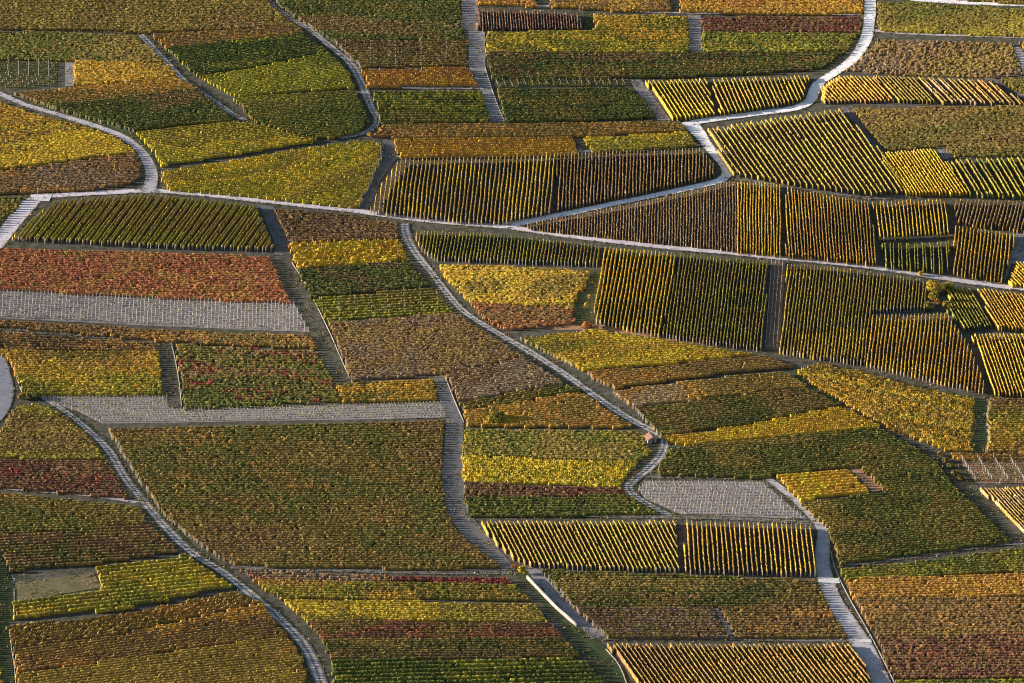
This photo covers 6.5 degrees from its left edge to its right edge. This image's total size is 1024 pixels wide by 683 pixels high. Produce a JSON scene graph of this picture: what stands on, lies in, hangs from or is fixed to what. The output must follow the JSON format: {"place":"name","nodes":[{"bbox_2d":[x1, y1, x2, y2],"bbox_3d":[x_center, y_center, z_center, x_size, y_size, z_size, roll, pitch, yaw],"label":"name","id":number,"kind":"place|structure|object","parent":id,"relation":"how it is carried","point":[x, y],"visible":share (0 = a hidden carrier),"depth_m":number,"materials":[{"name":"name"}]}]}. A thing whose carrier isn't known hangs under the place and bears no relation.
{"place":"outdoors","nodes":[
{"label":"outdoors","id":0,"kind":"place"},
{"bbox_2d":[39,396,327,682],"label":"road","id":1,"kind":"structure","parent":0,"point":[232,579],"depth_m":2855.73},
{"bbox_2d":[433,375,515,569],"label":"path","id":2,"kind":"structure","parent":0,"point":[469,530],"depth_m":2906.50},
{"bbox_2d":[0,0,1023,682],"bbox_3d":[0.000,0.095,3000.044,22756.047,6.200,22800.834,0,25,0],"label":"ground","id":3,"kind":"structure","parent":0,"point":[298,622],"depth_m":3033.28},
{"bbox_2d":[0,403,105,459],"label":"vineyard plot","id":4,"kind":"object","parent":3,"relation":"on","point":[34,431],"visible":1,"depth_m":2933.62,"materials":[{"name":"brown plant"}]},
{"bbox_2d":[0,458,128,499],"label":"vineyard plot","id":5,"kind":"object","parent":3,"relation":"on","point":[94,478],"visible":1,"depth_m":2905.80,"materials":[{"name":"red plant"}]},
{"bbox_2d":[0,102,134,169],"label":"vineyard plot","id":6,"kind":"object","parent":3,"relation":"on","point":[27,139],"visible":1,"depth_m":3142.82,"materials":[{"name":"yellow plant"}]},
{"bbox_2d":[0,153,141,194],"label":"vineyard plot","id":7,"kind":"object","parent":3,"relation":"on","point":[92,174],"visible":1,"depth_m":3115.69,"materials":[{"name":"brown plant"}]},
{"bbox_2d":[0,492,146,534],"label":"vineyard plot","id":8,"kind":"object","parent":3,"relation":"on","point":[21,514],"visible":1,"depth_m":2879.27,"materials":[{"name":"green plant"}]},
{"bbox_2d":[0,329,157,351],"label":"vineyard plot","id":9,"kind":"object","parent":3,"relation":"on","point":[20,341],"visible":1,"depth_m":3000.05,"materials":[{"name":"brown plant"}]},
{"bbox_2d":[0,349,163,395],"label":"vineyard plot","id":10,"kind":"object","parent":3,"relation":"on","point":[89,373],"visible":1,"depth_m":2980.79,"materials":[{"name":"yellow plant"}]},
{"bbox_2d":[0,30,163,62],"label":"vineyard plot","id":11,"kind":"object","parent":3,"relation":"on","point":[26,45],"visible":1,"depth_m":3220.55,"materials":[{"name":"green plant"}]},
{"bbox_2d":[0,524,177,572],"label":"vineyard plot","id":12,"kind":"object","parent":3,"relation":"on","point":[83,546],"visible":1,"depth_m":2857.31,"materials":[{"name":"brown plant"}]},
{"bbox_2d":[15,76,197,108],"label":"vineyard plot","id":13,"kind":"object","parent":3,"relation":"on","point":[49,98],"visible":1,"depth_m":3183.74,"materials":[{"name":"orange plant"}]},
{"bbox_2d":[12,553,231,620],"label":"vineyard plot","id":14,"kind":"object","parent":3,"relation":"on","point":[129,585],"visible":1,"depth_m":2829.84,"materials":[{"name":"yellow plant"}]},
{"bbox_2d":[5,592,260,648],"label":"vineyard plot","id":15,"kind":"object","parent":3,"relation":"on","point":[30,634],"visible":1,"depth_m":2808.05,"materials":[{"name":"orange plant"}]},
{"bbox_2d":[52,88,233,131],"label":"vineyard plot","id":16,"kind":"object","parent":3,"relation":"on","point":[163,110],"visible":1,"depth_m":3166.55,"materials":[{"name":"green plant"}]},
{"bbox_2d":[12,194,274,251],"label":"vineyard plot","id":17,"kind":"object","parent":3,"relation":"on","point":[151,221],"visible":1,"depth_m":3080.42,"materials":[{"name":"green plant"}]},
{"bbox_2d":[0,247,290,303],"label":"vineyard plot","id":18,"kind":"object","parent":3,"relation":"on","point":[212,277],"visible":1,"depth_m":3046.59,"materials":[{"name":"red plant"}]},
{"bbox_2d":[0,0,293,33],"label":"vineyard plot","id":19,"kind":"object","parent":3,"relation":"on","point":[146,16],"visible":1,"depth_m":3248.10,"materials":[{"name":"yellow plant"}]},
{"bbox_2d":[12,603,287,673],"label":"vineyard plot","id":20,"kind":"object","parent":3,"relation":"on","point":[250,622],"visible":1,"depth_m":2795.81,"materials":[{"name":"orange plant"}]},
{"bbox_2d":[0,289,309,331],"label":"vineyard plot","id":21,"kind":"object","parent":3,"relation":"on","point":[197,313],"visible":1,"depth_m":3023.98,"materials":[{"name":"gravel"}]},
{"bbox_2d":[0,319,317,350],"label":"vineyard plot","id":22,"kind":"object","parent":3,"relation":"on","point":[277,341],"visible":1,"depth_m":3005.99,"materials":[{"name":"orange plant"}]},
{"bbox_2d":[15,637,307,682],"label":"vineyard plot","id":23,"kind":"object","parent":3,"relation":"on","point":[275,660],"visible":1,"depth_m":2777.80,"materials":[{"name":"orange plant"}]},
{"bbox_2d":[136,121,316,166],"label":"vineyard plot","id":24,"kind":"object","parent":3,"relation":"on","point":[180,145],"visible":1,"depth_m":3141.59,"materials":[{"name":"yellow plant"}]},
{"bbox_2d":[45,393,445,422],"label":"vineyard plot","id":25,"kind":"object","parent":3,"relation":"on","point":[129,409],"visible":1,"depth_m":2953.54,"materials":[{"name":"gravel"}]},
{"bbox_2d":[166,33,325,76],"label":"vineyard plot","id":26,"kind":"object","parent":3,"relation":"on","point":[201,59],"visible":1,"depth_m":3216.12,"materials":[{"name":"green plant"}]},
{"bbox_2d":[175,343,340,410],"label":"vineyard plot","id":27,"kind":"object","parent":3,"relation":"on","point":[216,377],"visible":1,"depth_m":2975.59,"materials":[{"name":"green plant"}]},
{"bbox_2d":[161,139,382,208],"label":"vineyard plot","id":28,"kind":"object","parent":3,"relation":"on","point":[340,175],"visible":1,"depth_m":3115.91,"materials":[{"name":"yellow plant"}]},
{"bbox_2d":[199,51,354,97],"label":"vineyard plot","id":29,"kind":"object","parent":3,"relation":"on","point":[322,71],"visible":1,"depth_m":3193.32,"materials":[{"name":"green plant"}]},
{"bbox_2d":[233,90,368,139],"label":"vineyard plot","id":30,"kind":"object","parent":3,"relation":"on","point":[330,115],"visible":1,"depth_m":3164.69,"materials":[{"name":"green plant"}]},
{"bbox_2d":[109,420,499,570],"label":"vineyard plot","id":31,"kind":"object","parent":3,"relation":"on","point":[359,495],"visible":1,"depth_m":2897.17,"materials":[{"name":"green plant"}]},
{"bbox_2d":[274,209,398,242],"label":"vineyard plot","id":32,"kind":"object","parent":3,"relation":"on","point":[300,226],"visible":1,"depth_m":3079.92,"materials":[{"name":"brown plant"}]},
{"bbox_2d":[289,237,408,269],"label":"vineyard plot","id":33,"kind":"object","parent":3,"relation":"on","point":[316,255],"visible":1,"depth_m":3061.44,"materials":[{"name":"yellow plant"}]},
{"bbox_2d":[299,260,430,298],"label":"vineyard plot","id":34,"kind":"object","parent":3,"relation":"on","point":[332,280],"visible":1,"depth_m":3041.55,"materials":[{"name":"green plant"}]},
{"bbox_2d":[276,0,465,41],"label":"vineyard plot","id":35,"kind":"object","parent":3,"relation":"on","point":[380,20],"visible":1,"depth_m":3247.99,"materials":[{"name":"green plant"}]},
{"bbox_2d":[314,288,453,323],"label":"vineyard plot","id":36,"kind":"object","parent":3,"relation":"on","point":[392,304],"visible":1,"depth_m":3023.47,"materials":[{"name":"green plant"}]},
{"bbox_2d":[253,578,530,600],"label":"vineyard plot","id":37,"kind":"object","parent":3,"relation":"on","point":[284,589],"visible":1,"depth_m":2831.36,"materials":[{"name":"orange plant"}]},
{"bbox_2d":[334,38,469,68],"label":"vineyard plot","id":38,"kind":"object","parent":3,"relation":"on","point":[372,54],"visible":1,"depth_m":3218.74,"materials":[{"name":"brown plant"}]},
{"bbox_2d":[283,599,548,623],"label":"vineyard plot","id":39,"kind":"object","parent":3,"relation":"on","point":[413,611],"visible":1,"depth_m":2818.25,"materials":[{"name":"yellow plant"}]},
{"bbox_2d":[361,66,477,88],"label":"vineyard plot","id":40,"kind":"object","parent":3,"relation":"on","point":[428,77],"visible":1,"depth_m":3196.71,"materials":[{"name":"orange plant"}]},
{"bbox_2d":[329,312,523,381],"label":"vineyard plot","id":41,"kind":"object","parent":3,"relation":"on","point":[417,345],"visible":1,"depth_m":2991.85,"materials":[{"name":"brown plant"}]},
{"bbox_2d":[373,90,489,124],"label":"vineyard plot","id":42,"kind":"object","parent":3,"relation":"on","point":[423,107],"visible":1,"depth_m":3173.15,"materials":[{"name":"green plant"}]},
{"bbox_2d":[307,620,561,639],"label":"vineyard plot","id":43,"kind":"object","parent":3,"relation":"on","point":[353,629],"visible":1,"depth_m":2806.30,"materials":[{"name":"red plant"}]},
{"bbox_2d":[322,637,580,659],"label":"vineyard plot","id":44,"kind":"object","parent":3,"relation":"on","point":[456,648],"visible":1,"depth_m":2794.59,"materials":[{"name":"brown plant"}]},
{"bbox_2d":[370,153,554,225],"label":"vineyard plot","id":45,"kind":"object","parent":3,"relation":"on","point":[493,192],"visible":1,"depth_m":3108.90,"materials":[{"name":"yellow plant"}]},
{"bbox_2d":[331,657,604,682],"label":"vineyard plot","id":46,"kind":"object","parent":3,"relation":"on","point":[476,670],"visible":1,"depth_m":2780.34,"materials":[{"name":"green plant"}]},
{"bbox_2d":[394,136,577,158],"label":"vineyard plot","id":47,"kind":"object","parent":3,"relation":"on","point":[442,147],"visible":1,"depth_m":3143.15,"materials":[{"name":"orange plant"}]},
{"bbox_2d":[446,357,562,401],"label":"vineyard plot","id":48,"kind":"object","parent":3,"relation":"on","point":[500,379],"visible":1,"depth_m":2968.14,"materials":[{"name":"brown plant"}]},
{"bbox_2d":[414,230,601,266],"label":"vineyard plot","id":49,"kind":"object","parent":3,"relation":"on","point":[460,248],"visible":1,"depth_m":3060.38,"materials":[{"name":"green plant"}]},
{"bbox_2d":[0,0,1023,682],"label":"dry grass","id":50,"kind":"structure","parent":3,"relation":"on","point":[504,340],"depth_m":2997.53,"materials":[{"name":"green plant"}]},
{"bbox_2d":[439,264,589,309],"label":"vineyard plot","id":51,"kind":"object","parent":3,"relation":"on","point":[561,287],"visible":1,"depth_m":3033.73,"materials":[{"name":"yellow plant"}]},
{"bbox_2d":[471,302,575,331],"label":"vineyard plot","id":52,"kind":"object","parent":3,"relation":"on","point":[505,317],"visible":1,"depth_m":3010.05,"materials":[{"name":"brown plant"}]},
{"bbox_2d":[370,120,687,138],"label":"vineyard plot","id":53,"kind":"object","parent":3,"relation":"on","point":[493,130],"visible":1,"depth_m":3158.59,"materials":[{"name":"orange plant"}]},
{"bbox_2d":[463,392,634,428],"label":"vineyard plot","id":54,"kind":"object","parent":3,"relation":"on","point":[572,410],"visible":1,"depth_m":2945.07,"materials":[{"name":"orange plant"}]},
{"bbox_2d":[461,455,638,486],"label":"vineyard plot","id":55,"kind":"object","parent":3,"relation":"on","point":[524,470],"visible":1,"depth_m":2909.59,"materials":[{"name":"yellow plant"}]},
{"bbox_2d":[462,428,653,461],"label":"vineyard plot","id":56,"kind":"object","parent":3,"relation":"on","point":[585,445],"visible":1,"depth_m":2926.23,"materials":[{"name":"green plant"}]},
{"bbox_2d":[464,494,657,517],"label":"vineyard plot","id":57,"kind":"object","parent":3,"relation":"on","point":[584,505],"visible":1,"depth_m":2887.14,"materials":[{"name":"green plant"}]},
{"bbox_2d":[497,86,655,122],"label":"vineyard plot","id":58,"kind":"object","parent":3,"relation":"on","point":[574,104],"visible":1,"depth_m":3180.53,"materials":[{"name":"green plant"}]},
{"bbox_2d":[479,519,679,572],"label":"vineyard plot","id":59,"kind":"object","parent":3,"relation":"on","point":[646,547],"visible":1,"depth_m":2862.84,"materials":[{"name":"yellow plant"}]},
{"bbox_2d":[485,13,689,52],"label":"vineyard plot","id":60,"kind":"object","parent":3,"relation":"on","point":[645,33],"visible":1,"depth_m":3234.23,"materials":[{"name":"yellow plant"}]},
{"bbox_2d":[526,180,736,252],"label":"vineyard plot","id":61,"kind":"object","parent":3,"relation":"on","point":[706,219],"visible":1,"depth_m":3082.77,"materials":[{"name":"brown plant"}]},
{"bbox_2d":[593,246,677,338],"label":"vineyard plot","id":62,"kind":"object","parent":3,"relation":"on","point":[634,292],"visible":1,"depth_m":3027.70,"materials":[{"name":"yellow plant"}]},
{"bbox_2d":[556,148,715,212],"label":"vineyard plot","id":63,"kind":"object","parent":3,"relation":"on","point":[582,182],"visible":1,"depth_m":3123.63,"materials":[{"name":"brown plant"}]},
{"bbox_2d":[520,329,752,371],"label":"vineyard plot","id":64,"kind":"object","parent":3,"relation":"on","point":[590,350],"visible":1,"depth_m":2985.52,"materials":[{"name":"yellow plant"}]},
{"bbox_2d":[576,605,728,638],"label":"vineyard plot","id":65,"kind":"object","parent":3,"relation":"on","point":[688,622],"visible":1,"depth_m":2815.30,"materials":[{"name":"brown plant"}]},
{"bbox_2d":[485,50,845,80],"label":"vineyard plot","id":66,"kind":"object","parent":3,"relation":"on","point":[517,65],"visible":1,"depth_m":3214.02,"materials":[{"name":"green plant"}]},
{"bbox_2d":[644,78,714,121],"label":"vineyard plot","id":67,"kind":"object","parent":3,"relation":"on","point":[681,101],"visible":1,"depth_m":3189.03,"materials":[{"name":"yellow plant"}]},
{"bbox_2d":[542,569,828,608],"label":"vineyard plot","id":68,"kind":"object","parent":3,"relation":"on","point":[599,589],"visible":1,"depth_m":2834.37,"materials":[{"name":"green plant"}]},
{"bbox_2d":[588,355,792,388],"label":"vineyard plot","id":69,"kind":"object","parent":3,"relation":"on","point":[620,378],"visible":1,"depth_m":2971.95,"materials":[{"name":"orange plant"}]},
{"bbox_2d":[614,371,806,408],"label":"vineyard plot","id":70,"kind":"object","parent":3,"relation":"on","point":[687,390],"visible":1,"depth_m":2959.96,"materials":[{"name":"brown plant"}]},
{"bbox_2d":[662,254,767,351],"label":"vineyard plot","id":71,"kind":"object","parent":3,"relation":"on","point":[720,302],"visible":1,"depth_m":3019.56,"materials":[{"name":"green plant"}]},
{"bbox_2d":[638,480,806,518],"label":"vineyard plot","id":72,"kind":"object","parent":3,"relation":"on","point":[749,499],"visible":1,"depth_m":2891.31,"materials":[{"name":"gravel"}]},
{"bbox_2d":[635,388,839,435],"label":"vineyard plot","id":73,"kind":"object","parent":3,"relation":"on","point":[709,414],"visible":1,"depth_m":2945.56,"materials":[{"name":"green plant"}]},
{"bbox_2d":[607,642,870,682],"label":"vineyard plot","id":74,"kind":"object","parent":3,"relation":"on","point":[832,663],"visible":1,"depth_m":2790.81,"materials":[{"name":"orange plant"}]},
{"bbox_2d":[683,520,816,577],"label":"vineyard plot","id":75,"kind":"object","parent":3,"relation":"on","point":[743,551],"visible":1,"depth_m":2858.44,"materials":[{"name":"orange plant"}]},
{"bbox_2d":[737,181,780,257],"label":"vineyard plot","id":76,"kind":"object","parent":3,"relation":"on","point":[759,221],"visible":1,"depth_m":3085.72,"materials":[{"name":"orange plant"}]},
{"bbox_2d":[711,75,811,115],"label":"vineyard plot","id":77,"kind":"object","parent":3,"relation":"on","point":[739,96],"visible":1,"depth_m":3192.32,"materials":[{"name":"yellow plant"}]},
{"bbox_2d":[661,406,879,445],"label":"vineyard plot","id":78,"kind":"object","parent":3,"relation":"on","point":[837,419],"visible":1,"depth_m":2933.53,"materials":[{"name":"yellow plant"}]},
{"bbox_2d":[679,0,863,15],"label":"vineyard plot","id":79,"kind":"object","parent":3,"relation":"on","point":[780,7],"visible":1,"depth_m":3257.52,"materials":[{"name":"orange plant"}]},
{"bbox_2d":[701,30,859,52],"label":"vineyard plot","id":80,"kind":"object","parent":3,"relation":"on","point":[728,41],"visible":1,"depth_m":3231.55,"materials":[{"name":"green plant"}]},
{"bbox_2d":[701,16,861,33],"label":"vineyard plot","id":81,"kind":"object","parent":3,"relation":"on","point":[773,24],"visible":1,"depth_m":3244.48,"materials":[{"name":"red plant"}]},
{"bbox_2d":[719,606,847,638],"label":"vineyard plot","id":82,"kind":"object","parent":3,"relation":"on","point":[782,622],"visible":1,"depth_m":2816.02,"materials":[{"name":"brown plant"}]},
{"bbox_2d":[707,108,902,195],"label":"vineyard plot","id":83,"kind":"object","parent":3,"relation":"on","point":[835,152],"visible":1,"depth_m":3140.21,"materials":[{"name":"yellow plant"}]},
{"bbox_2d":[777,469,868,501],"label":"vineyard plot","id":84,"kind":"object","parent":3,"relation":"on","point":[808,486],"visible":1,"depth_m":2896.45,"materials":[{"name":"yellow plant"}]},
{"bbox_2d":[785,187,878,266],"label":"vineyard plot","id":85,"kind":"object","parent":3,"relation":"on","point":[816,227],"visible":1,"depth_m":3079.14,"materials":[{"name":"orange plant"}]},
{"bbox_2d":[658,427,1011,565],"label":"vineyard plot","id":86,"kind":"object","parent":3,"relation":"on","point":[921,504],"visible":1,"depth_m":2895.32,"materials":[{"name":"green plant"}]},
{"bbox_2d":[779,264,927,365],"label":"vineyard plot","id":87,"kind":"object","parent":3,"relation":"on","point":[826,314],"visible":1,"depth_m":3020.57,"materials":[{"name":"yellow plant"}]},
{"bbox_2d":[797,362,974,451],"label":"vineyard plot","id":88,"kind":"object","parent":3,"relation":"on","point":[943,421],"visible":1,"depth_m":2949.28,"materials":[{"name":"yellow plant"}]},
{"bbox_2d":[872,199,949,241],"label":"vineyard plot","id":89,"kind":"object","parent":3,"relation":"on","point":[910,220],"visible":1,"depth_m":3088.99,"materials":[{"name":"yellow plant"}]},
{"bbox_2d":[879,148,966,197],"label":"vineyard plot","id":90,"kind":"object","parent":3,"relation":"on","point":[926,172],"visible":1,"depth_m":3122.71,"materials":[{"name":"yellow plant"}]},
{"bbox_2d":[866,312,985,394],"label":"vineyard plot","id":91,"kind":"object","parent":3,"relation":"on","point":[936,351],"visible":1,"depth_m":2988.29,"materials":[{"name":"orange plant"}]},
{"bbox_2d":[840,548,1023,580],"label":"vineyard plot","id":92,"kind":"object","parent":3,"relation":"on","point":[1004,561],"visible":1,"depth_m":2846.06,"materials":[{"name":"green plant"}]},
{"bbox_2d":[846,38,1022,77],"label":"vineyard plot","id":93,"kind":"object","parent":3,"relation":"on","point":[937,58],"visible":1,"depth_m":3212.34,"materials":[{"name":"brown plant"}]},
{"bbox_2d":[845,573,1023,599],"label":"vineyard plot","id":94,"kind":"object","parent":3,"relation":"on","point":[992,585],"visible":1,"depth_m":2834.83,"materials":[{"name":"orange plant"}]},
{"bbox_2d":[853,104,1023,158],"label":"vineyard plot","id":95,"kind":"object","parent":3,"relation":"on","point":[958,132],"visible":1,"depth_m":3157.46,"materials":[{"name":"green plant"}]},
{"bbox_2d":[854,596,1023,636],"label":"vineyard plot","id":96,"kind":"object","parent":3,"relation":"on","point":[921,616],"visible":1,"depth_m":2817.09,"materials":[{"name":"orange plant"}]},
{"bbox_2d":[877,633,1023,678],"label":"vineyard plot","id":97,"kind":"object","parent":3,"relation":"on","point":[987,656],"visible":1,"depth_m":2792.50,"materials":[{"name":"red plant"}]},
{"bbox_2d":[877,1,1023,36],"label":"vineyard plot","id":98,"kind":"object","parent":3,"relation":"on","point":[926,18],"visible":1,"depth_m":3243.42,"materials":[{"name":"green plant"}]},
{"bbox_2d":[951,226,1014,282],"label":"vineyard plot","id":99,"kind":"object","parent":3,"relation":"on","point":[981,256],"visible":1,"depth_m":3064.88,"materials":[{"name":"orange plant"}]},
{"bbox_2d":[947,157,1023,199],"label":"vineyard plot","id":100,"kind":"object","parent":3,"relation":"on","point":[998,178],"visible":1,"depth_m":3121.34,"materials":[{"name":"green plant"}]},
{"bbox_2d":[971,333,1023,397],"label":"vineyard plot","id":101,"kind":"object","parent":3,"relation":"on","point":[1001,360],"visible":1,"depth_m":2982.70,"materials":[{"name":"yellow plant"}]},
{"bbox_2d":[31,189,1023,290],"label":"road","id":102,"kind":"structure","parent":0,"point":[551,233],"depth_m":3077.13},
{"bbox_2d":[400,223,672,516],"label":"road","id":103,"kind":"structure","parent":0,"point":[652,462],"depth_m":2971.70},
{"bbox_2d":[765,478,890,682],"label":"road","id":104,"kind":"structure","parent":0,"point":[877,673],"depth_m":2826.76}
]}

